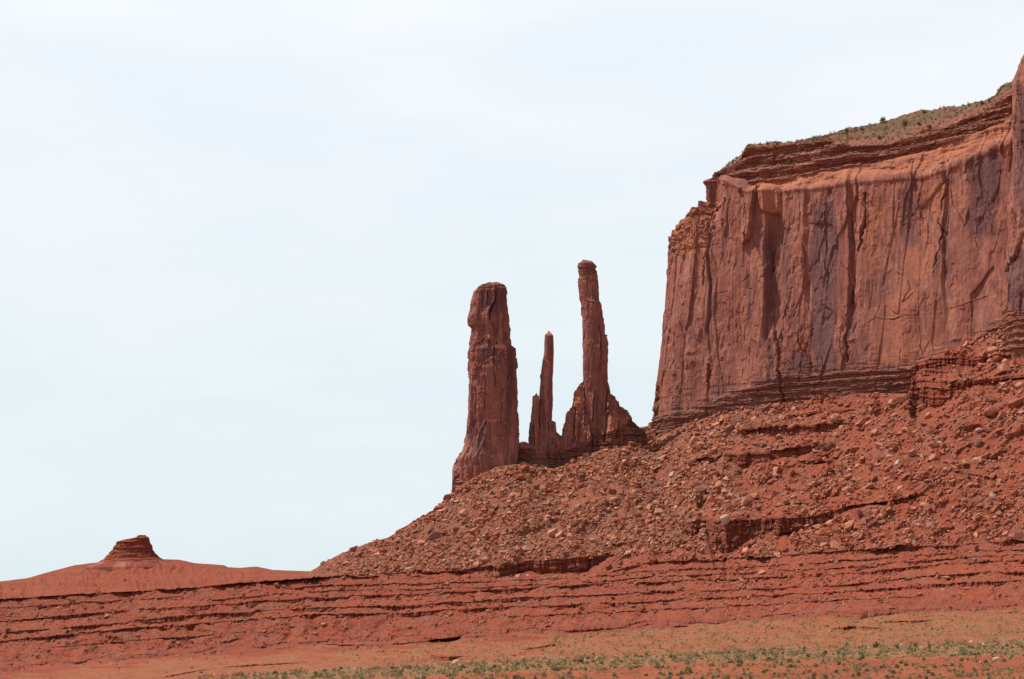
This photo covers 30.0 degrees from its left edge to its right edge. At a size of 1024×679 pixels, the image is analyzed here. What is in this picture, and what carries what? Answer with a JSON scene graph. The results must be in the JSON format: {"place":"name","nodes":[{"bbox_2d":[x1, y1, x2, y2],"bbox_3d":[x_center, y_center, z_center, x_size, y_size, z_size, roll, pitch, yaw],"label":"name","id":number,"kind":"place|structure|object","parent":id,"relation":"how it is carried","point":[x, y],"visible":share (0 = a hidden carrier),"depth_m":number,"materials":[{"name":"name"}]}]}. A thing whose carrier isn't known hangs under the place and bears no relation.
{"place":"outdoors","nodes":[
{"label":"outdoors","id":0,"kind":"place"},
{"bbox_2d":[0,327,1023,678],"bbox_3d":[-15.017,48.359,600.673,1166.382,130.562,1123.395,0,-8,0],"label":"desert slopes","id":1,"kind":"structure","parent":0,"point":[176,579],"depth_m":594.69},
{"bbox_2d":[86,535,170,570],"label":"butte","id":2,"kind":"object","parent":1,"relation":"on","point":[137,551],"visible":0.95,"depth_m":684.88,"materials":[{"name":"stone"}]},
{"bbox_2d":[354,551,361,556],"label":"boulder","id":3,"kind":"object","parent":1,"relation":"on","point":[358,553],"visible":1,"depth_m":669.08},
{"bbox_2d":[417,540,425,545],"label":"boulder","id":4,"kind":"object","parent":1,"relation":"on","point":[421,542],"visible":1,"depth_m":669.42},
{"bbox_2d":[427,531,440,540],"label":"boulder","id":5,"kind":"object","parent":1,"relation":"on","point":[434,536],"visible":0.99,"depth_m":674.55,"materials":[{"name":"stone"}]},
{"bbox_2d":[433,505,442,512],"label":"boulder","id":6,"kind":"object","parent":1,"relation":"on","point":[436,508],"visible":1,"depth_m":706.67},
{"bbox_2d":[459,509,467,516],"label":"boulder","id":7,"kind":"object","parent":1,"relation":"on","point":[464,513],"visible":1,"depth_m":686.17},
{"bbox_2d":[460,516,470,523],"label":"boulder","id":8,"kind":"object","parent":1,"relation":"on","point":[465,520],"visible":1,"depth_m":677.23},
{"bbox_2d":[472,561,478,567],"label":"boulder","id":9,"kind":"object","parent":1,"relation":"on","point":[475,564],"visible":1,"depth_m":628.19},
{"bbox_2d":[472,518,480,525],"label":"boulder","id":10,"kind":"object","parent":1,"relation":"on","point":[476,521],"visible":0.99,"depth_m":674.67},
{"bbox_2d":[473,527,479,532],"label":"boulder","id":11,"kind":"object","parent":1,"relation":"on","point":[476,529],"visible":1,"depth_m":667.34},
{"bbox_2d":[480,557,488,562],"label":"boulder","id":12,"kind":"object","parent":1,"relation":"on","point":[484,559],"visible":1,"depth_m":630.16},
{"bbox_2d":[452,282,519,488],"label":"rock spire","id":13,"kind":"object","parent":1,"relation":"on","point":[491,440],"visible":0.69,"depth_m":735.41,"materials":[{"name":"stone"}]},
{"bbox_2d":[488,509,494,515],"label":"boulder","id":14,"kind":"object","parent":1,"relation":"on","point":[491,512],"visible":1,"depth_m":681.45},
{"bbox_2d":[491,473,498,478],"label":"boulder","id":15,"kind":"object","parent":1,"relation":"on","point":[495,475],"visible":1,"depth_m":716.72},
{"bbox_2d":[492,503,498,509],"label":"boulder","id":16,"kind":"object","parent":1,"relation":"on","point":[494,506],"visible":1,"depth_m":683.79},
{"bbox_2d":[506,470,513,475],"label":"boulder","id":17,"kind":"object","parent":1,"relation":"on","point":[509,472],"visible":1,"depth_m":716.05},
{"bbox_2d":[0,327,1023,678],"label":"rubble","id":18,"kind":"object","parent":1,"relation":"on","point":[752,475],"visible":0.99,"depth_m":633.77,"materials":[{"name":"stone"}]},
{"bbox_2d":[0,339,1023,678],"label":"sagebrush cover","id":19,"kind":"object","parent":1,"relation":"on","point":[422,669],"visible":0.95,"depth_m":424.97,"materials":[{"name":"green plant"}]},
{"bbox_2d":[515,474,523,478],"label":"boulder","id":20,"kind":"object","parent":1,"relation":"on","point":[519,476],"visible":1,"depth_m":711.26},
{"bbox_2d":[515,547,523,552],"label":"boulder","id":21,"kind":"object","parent":1,"relation":"on","point":[518,549],"visible":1,"depth_m":634.95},
{"bbox_2d":[520,465,528,470],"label":"boulder","id":22,"kind":"object","parent":1,"relation":"on","point":[524,467],"visible":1,"depth_m":721.79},
{"bbox_2d":[522,545,531,551],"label":"boulder","id":23,"kind":"object","parent":1,"relation":"on","point":[525,548],"visible":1,"depth_m":637.91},
{"bbox_2d":[518,422,562,468],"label":"rock fin","id":24,"kind":"object","parent":1,"relation":"on","point":[552,446],"visible":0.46,"depth_m":735.24,"materials":[{"name":"stone"}]},
{"bbox_2d":[528,331,556,467],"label":"rock spire","id":25,"kind":"object","parent":1,"relation":"on","point":[541,417],"visible":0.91,"depth_m":739.05,"materials":[{"name":"stone"}]},
{"bbox_2d":[545,518,550,525],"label":"boulder","id":26,"kind":"object","parent":1,"relation":"on","point":[547,522],"visible":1,"depth_m":665.86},
{"bbox_2d":[547,528,557,537],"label":"boulder","id":27,"kind":"object","parent":1,"relation":"on","point":[551,533],"visible":1,"depth_m":651.72,"materials":[{"name":"stone"}]},
{"bbox_2d":[555,530,563,537],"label":"boulder","id":28,"kind":"object","parent":1,"relation":"on","point":[559,534],"visible":0.92,"depth_m":649.77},
{"bbox_2d":[570,527,580,533],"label":"boulder","id":29,"kind":"object","parent":1,"relation":"on","point":[576,530],"visible":1,"depth_m":652.17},
{"bbox_2d":[578,473,584,479],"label":"boulder","id":30,"kind":"object","parent":1,"relation":"on","point":[581,475],"visible":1,"depth_m":706.50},
{"bbox_2d":[578,461,586,466],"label":"boulder","id":31,"kind":"object","parent":1,"relation":"on","point":[581,464],"visible":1,"depth_m":719.46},
{"bbox_2d":[559,259,646,464],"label":"rock spire","id":32,"kind":"object","parent":1,"relation":"on","point":[598,417],"visible":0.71,"depth_m":737.63,"materials":[{"name":"stone"}]},
{"bbox_2d":[605,563,612,569],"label":"boulder","id":33,"kind":"object","parent":1,"relation":"on","point":[609,566],"visible":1,"depth_m":614.53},
{"bbox_2d":[609,488,616,494],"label":"boulder","id":34,"kind":"object","parent":1,"relation":"on","point":[612,491],"visible":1,"depth_m":682.97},
{"bbox_2d":[609,496,619,501],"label":"boulder","id":35,"kind":"object","parent":1,"relation":"on","point":[614,499],"visible":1,"depth_m":677.45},
{"bbox_2d":[627,441,636,446],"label":"boulder","id":36,"kind":"object","parent":1,"relation":"on","point":[632,444],"visible":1,"depth_m":729.12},
{"bbox_2d":[646,504,652,510],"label":"boulder","id":37,"kind":"object","parent":1,"relation":"on","point":[649,507],"visible":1,"depth_m":667.62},
{"bbox_2d":[648,422,653,428],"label":"boulder","id":38,"kind":"object","parent":1,"relation":"on","point":[651,425],"visible":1,"depth_m":760.80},
{"bbox_2d":[650,482,659,487],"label":"boulder","id":39,"kind":"object","parent":1,"relation":"on","point":[655,484],"visible":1,"depth_m":693.46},
{"bbox_2d":[654,508,661,513],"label":"boulder","id":40,"kind":"object","parent":1,"relation":"on","point":[658,510],"visible":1,"depth_m":663.08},
{"bbox_2d":[675,538,682,544],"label":"boulder","id":41,"kind":"object","parent":1,"relation":"on","point":[680,540],"visible":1,"depth_m":620.62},
{"bbox_2d":[676,494,685,504],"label":"boulder","id":42,"kind":"object","parent":1,"relation":"on","point":[680,498],"visible":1,"depth_m":664.47,"materials":[{"name":"stone"}]},
{"bbox_2d":[679,509,686,516],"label":"boulder","id":43,"kind":"object","parent":1,"relation":"on","point":[682,513],"visible":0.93,"depth_m":654.39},
{"bbox_2d":[685,513,690,519],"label":"boulder","id":44,"kind":"object","parent":1,"relation":"on","point":[687,516],"visible":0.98,"depth_m":645.63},
{"bbox_2d":[685,441,694,448],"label":"boulder","id":45,"kind":"object","parent":1,"relation":"on","point":[690,443],"visible":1,"depth_m":711.27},
{"bbox_2d":[687,457,696,466],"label":"boulder","id":46,"kind":"object","parent":1,"relation":"on","point":[691,461],"visible":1,"depth_m":693.72,"materials":[{"name":"stone"}]},
{"bbox_2d":[688,435,697,442],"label":"boulder","id":47,"kind":"object","parent":1,"relation":"on","point":[694,438],"visible":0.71,"depth_m":717.14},
{"bbox_2d":[694,481,704,485],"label":"boulder","id":48,"kind":"object","parent":1,"relation":"on","point":[697,483],"visible":0.89,"depth_m":672.23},
{"bbox_2d":[697,523,704,528],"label":"boulder","id":49,"kind":"object","parent":1,"relation":"on","point":[700,525],"visible":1,"depth_m":630.50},
{"bbox_2d":[698,484,708,493],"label":"boulder","id":50,"kind":"object","parent":1,"relation":"on","point":[702,488],"visible":1,"depth_m":660.38,"materials":[{"name":"stone"}]},
{"bbox_2d":[708,446,717,453],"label":"boulder","id":51,"kind":"object","parent":1,"relation":"on","point":[713,450],"visible":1,"depth_m":691.77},
{"bbox_2d":[708,471,719,478],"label":"boulder","id":52,"kind":"object","parent":1,"relation":"on","point":[712,473],"visible":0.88,"depth_m":670.79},
{"bbox_2d":[713,475,717,482],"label":"boulder","id":53,"kind":"object","parent":1,"relation":"on","point":[715,478],"visible":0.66,"depth_m":663.03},
{"bbox_2d":[714,497,723,503],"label":"boulder","id":54,"kind":"object","parent":1,"relation":"on","point":[716,500],"visible":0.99,"depth_m":644.86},
{"bbox_2d":[718,543,725,549],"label":"boulder","id":55,"kind":"object","parent":1,"relation":"on","point":[721,546],"visible":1,"depth_m":611.85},
{"bbox_2d":[720,516,730,524],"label":"boulder","id":56,"kind":"object","parent":1,"relation":"on","point":[725,520],"visible":1,"depth_m":612.34,"materials":[{"name":"stone"}]},
{"bbox_2d":[724,425,734,434],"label":"boulder","id":57,"kind":"object","parent":1,"relation":"on","point":[728,429],"visible":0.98,"depth_m":710.43,"materials":[{"name":"stone"}]},
{"bbox_2d":[730,417,741,425],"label":"boulder","id":58,"kind":"object","parent":1,"relation":"on","point":[735,421],"visible":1,"depth_m":712.35,"materials":[{"name":"stone"}]},
{"bbox_2d":[740,424,749,431],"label":"boulder","id":59,"kind":"object","parent":1,"relation":"on","point":[744,427],"visible":1,"depth_m":697.14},
{"bbox_2d":[741,499,748,505],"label":"boulder","id":60,"kind":"object","parent":1,"relation":"on","point":[744,502],"visible":1,"depth_m":633.46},
{"bbox_2d":[747,540,755,547],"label":"boulder","id":61,"kind":"object","parent":1,"relation":"on","point":[750,543],"visible":1,"depth_m":595.92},
{"bbox_2d":[751,493,758,498],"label":"boulder","id":62,"kind":"object","parent":1,"relation":"on","point":[755,495],"visible":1,"depth_m":637.92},
{"bbox_2d":[760,402,771,411],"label":"boulder","id":63,"kind":"object","parent":1,"relation":"on","point":[765,408],"visible":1,"depth_m":715.27,"materials":[{"name":"stone"}]},
{"bbox_2d":[773,552,780,557],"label":"boulder","id":64,"kind":"object","parent":1,"relation":"on","point":[776,555],"visible":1,"depth_m":581.42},
{"bbox_2d":[773,467,780,472],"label":"boulder","id":65,"kind":"object","parent":1,"relation":"on","point":[775,469],"visible":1,"depth_m":649.51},
{"bbox_2d":[787,423,795,430],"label":"boulder","id":66,"kind":"object","parent":1,"relation":"on","point":[791,427],"visible":1,"depth_m":685.06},
{"bbox_2d":[800,507,807,514],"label":"boulder","id":67,"kind":"object","parent":1,"relation":"on","point":[804,510],"visible":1,"depth_m":609.98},
{"bbox_2d":[804,438,811,442],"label":"boulder","id":68,"kind":"object","parent":1,"relation":"on","point":[808,440],"visible":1,"depth_m":666.90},
{"bbox_2d":[812,524,822,528],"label":"boulder","id":69,"kind":"object","parent":1,"relation":"on","point":[817,526],"visible":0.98,"depth_m":596.15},
{"bbox_2d":[818,440,826,445],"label":"boulder","id":70,"kind":"object","parent":1,"relation":"on","point":[821,442],"visible":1,"depth_m":663.28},
{"bbox_2d":[818,536,827,542],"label":"boulder","id":71,"kind":"object","parent":1,"relation":"on","point":[820,539],"visible":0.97,"depth_m":580.34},
{"bbox_2d":[822,445,830,449],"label":"boulder","id":72,"kind":"object","parent":1,"relation":"on","point":[827,447],"visible":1,"depth_m":660.40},
{"bbox_2d":[823,467,832,472],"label":"boulder","id":73,"kind":"object","parent":1,"relation":"on","point":[829,469],"visible":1,"depth_m":637.28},
{"bbox_2d":[830,413,839,421],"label":"boulder","id":74,"kind":"object","parent":1,"relation":"on","point":[835,417],"visible":1,"depth_m":680.61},
{"bbox_2d":[830,540,839,548],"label":"boulder","id":75,"kind":"object","parent":1,"relation":"on","point":[834,544],"visible":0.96,"depth_m":576.56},
{"bbox_2d":[832,451,840,459],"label":"boulder","id":76,"kind":"object","parent":1,"relation":"on","point":[837,454],"visible":1,"depth_m":654.13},
{"bbox_2d":[651,55,1023,435],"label":"sandstone mesa","id":77,"kind":"structure","parent":1,"relation":"on","point":[811,270],"depth_m":714.61,"materials":[{"name":"stone"}]},
{"bbox_2d":[719,78,1013,172],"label":"mesa scrub","id":78,"kind":"object","parent":77,"relation":"on","point":[886,128],"visible":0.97,"depth_m":730.68,"materials":[{"name":"green plant"}]},
{"bbox_2d":[844,487,853,491],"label":"boulder","id":79,"kind":"object","parent":1,"relation":"on","point":[848,489],"visible":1,"depth_m":612.35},
{"bbox_2d":[844,520,854,530],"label":"boulder","id":80,"kind":"object","parent":1,"relation":"on","point":[849,525],"visible":1,"depth_m":582.73,"materials":[{"name":"stone"}]},
{"bbox_2d":[850,446,858,452],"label":"boulder","id":81,"kind":"object","parent":1,"relation":"on","point":[854,448],"visible":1,"depth_m":647.75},
{"bbox_2d":[856,508,862,515],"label":"boulder","id":82,"kind":"object","parent":1,"relation":"on","point":[859,511],"visible":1,"depth_m":589.07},
{"bbox_2d":[854,417,866,425],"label":"boulder","id":83,"kind":"object","parent":1,"relation":"on","point":[862,421],"visible":1,"depth_m":666.25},
{"bbox_2d":[861,483,874,489],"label":"boulder","id":84,"kind":"object","parent":1,"relation":"on","point":[869,485],"visible":1,"depth_m":608.35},
{"bbox_2d":[869,537,875,542],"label":"boulder","id":85,"kind":"object","parent":1,"relation":"on","point":[873,539],"visible":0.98,"depth_m":565.76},
{"bbox_2d":[888,398,895,404],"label":"boulder","id":86,"kind":"object","parent":1,"relation":"on","point":[891,401],"visible":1,"depth_m":665.30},
{"bbox_2d":[896,395,908,402],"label":"boulder","id":87,"kind":"object","parent":1,"relation":"on","point":[900,398],"visible":1,"depth_m":663.42,"materials":[{"name":"stone"}]},
{"bbox_2d":[902,427,910,431],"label":"boulder","id":88,"kind":"object","parent":1,"relation":"on","point":[904,429],"visible":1,"depth_m":639.08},
{"bbox_2d":[903,540,911,546],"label":"boulder","id":89,"kind":"object","parent":1,"relation":"on","point":[908,543],"visible":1,"depth_m":553.62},
{"bbox_2d":[907,448,916,455],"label":"boulder","id":90,"kind":"object","parent":1,"relation":"on","point":[912,452],"visible":1,"depth_m":616.92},
{"bbox_2d":[909,533,914,539],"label":"boulder","id":91,"kind":"object","parent":1,"relation":"on","point":[911,536],"visible":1,"depth_m":560.56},
{"bbox_2d":[914,436,923,443],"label":"boulder","id":92,"kind":"object","parent":1,"relation":"on","point":[918,439],"visible":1,"depth_m":624.70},
{"bbox_2d":[916,404,925,408],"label":"boulder","id":93,"kind":"object","parent":1,"relation":"on","point":[923,406],"visible":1,"depth_m":658.83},
{"bbox_2d":[924,504,930,510],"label":"boulder","id":94,"kind":"object","parent":1,"relation":"on","point":[927,506],"visible":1,"depth_m":578.23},
{"bbox_2d":[925,412,930,418],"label":"boulder","id":95,"kind":"object","parent":1,"relation":"on","point":[928,414],"visible":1,"depth_m":647.10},
{"bbox_2d":[927,454,937,460],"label":"boulder","id":96,"kind":"object","parent":1,"relation":"on","point":[932,457],"visible":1,"depth_m":605.89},
{"bbox_2d":[935,422,941,428],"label":"boulder","id":97,"kind":"object","parent":1,"relation":"on","point":[937,424],"visible":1,"depth_m":627.29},
{"bbox_2d":[943,349,949,354],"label":"boulder","id":98,"kind":"object","parent":1,"relation":"on","point":[946,351],"visible":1,"depth_m":669.70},
{"bbox_2d":[961,459,968,465],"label":"boulder","id":99,"kind":"object","parent":1,"relation":"on","point":[964,462],"visible":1,"depth_m":595.31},
{"bbox_2d":[962,340,968,348],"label":"boulder","id":100,"kind":"object","parent":1,"relation":"on","point":[966,343],"visible":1,"depth_m":667.91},
{"bbox_2d":[972,456,980,463],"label":"boulder","id":101,"kind":"object","parent":1,"relation":"on","point":[975,460],"visible":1,"depth_m":594.54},
{"bbox_2d":[972,513,982,518],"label":"boulder","id":102,"kind":"object","parent":1,"relation":"on","point":[976,515],"visible":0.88,"depth_m":561.17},
{"bbox_2d":[975,438,981,447],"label":"boulder","id":103,"kind":"object","parent":1,"relation":"on","point":[978,442],"visible":1,"depth_m":604.42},
{"bbox_2d":[977,332,986,338],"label":"boulder","id":104,"kind":"object","parent":1,"relation":"on","point":[980,335],"visible":1,"depth_m":668.50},
{"bbox_2d":[983,425,990,431],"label":"boulder","id":105,"kind":"object","parent":1,"relation":"on","point":[985,427],"visible":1,"depth_m":607.70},
{"bbox_2d":[983,406,999,417],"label":"boulder","id":106,"kind":"object","parent":1,"relation":"on","point":[992,411],"visible":1,"depth_m":612.76,"materials":[{"name":"stone"}]},
{"bbox_2d":[989,472,995,479],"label":"boulder","id":107,"kind":"object","parent":1,"relation":"on","point":[992,476],"visible":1,"depth_m":579.67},
{"bbox_2d":[987,346,998,352],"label":"boulder","id":108,"kind":"object","parent":1,"relation":"on","point":[992,349],"visible":1,"depth_m":653.78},
{"bbox_2d":[989,492,996,501],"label":"boulder","id":109,"kind":"object","parent":1,"relation":"on","point":[991,495],"visible":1,"depth_m":569.64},
{"bbox_2d":[989,397,996,402],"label":"boulder","id":110,"kind":"object","parent":1,"relation":"on","point":[992,399],"visible":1,"depth_m":623.62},
{"bbox_2d":[991,504,1000,513],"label":"boulder","id":111,"kind":"object","parent":1,"relation":"on","point":[995,509],"visible":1,"depth_m":558.19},
{"bbox_2d":[992,356,999,362],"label":"boulder","id":112,"kind":"object","parent":1,"relation":"on","point":[996,359],"visible":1,"depth_m":648.72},
{"bbox_2d":[998,411,1005,416],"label":"boulder","id":113,"kind":"object","parent":1,"relation":"on","point":[1002,413],"visible":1,"depth_m":608.44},
{"bbox_2d":[996,363,1010,373],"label":"boulder","id":114,"kind":"object","parent":1,"relation":"on","point":[1002,368],"visible":1,"depth_m":639.39,"materials":[{"name":"stone"}]},
{"bbox_2d":[1010,490,1018,493],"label":"boulder","id":115,"kind":"object","parent":1,"relation":"on","point":[1014,492],"visible":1,"depth_m":559.71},
{"bbox_2d":[1006,532,1023,539],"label":"boulder","id":116,"kind":"object","parent":1,"relation":"on","point":[1016,535],"visible":1,"depth_m":532.70,"materials":[{"name":"stone"}]},
{"bbox_2d":[1007,398,1023,408],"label":"boulder","id":117,"kind":"object","parent":1,"relation":"on","point":[1014,403],"visible":1,"depth_m":610.29,"materials":[{"name":"stone"}]},
{"bbox_2d":[1013,430,1021,435],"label":"boulder","id":118,"kind":"object","parent":1,"relation":"on","point":[1016,432],"visible":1,"depth_m":597.93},
{"bbox_2d":[1014,382,1021,388],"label":"boulder","id":119,"kind":"object","parent":1,"relation":"on","point":[1017,385],"visible":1,"depth_m":625.77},
{"bbox_2d":[0,0,1023,580],"label":"sky","id":120,"kind":"structure","parent":0,"point":[246,246],"materials":[{"name":"white"}]}
]}

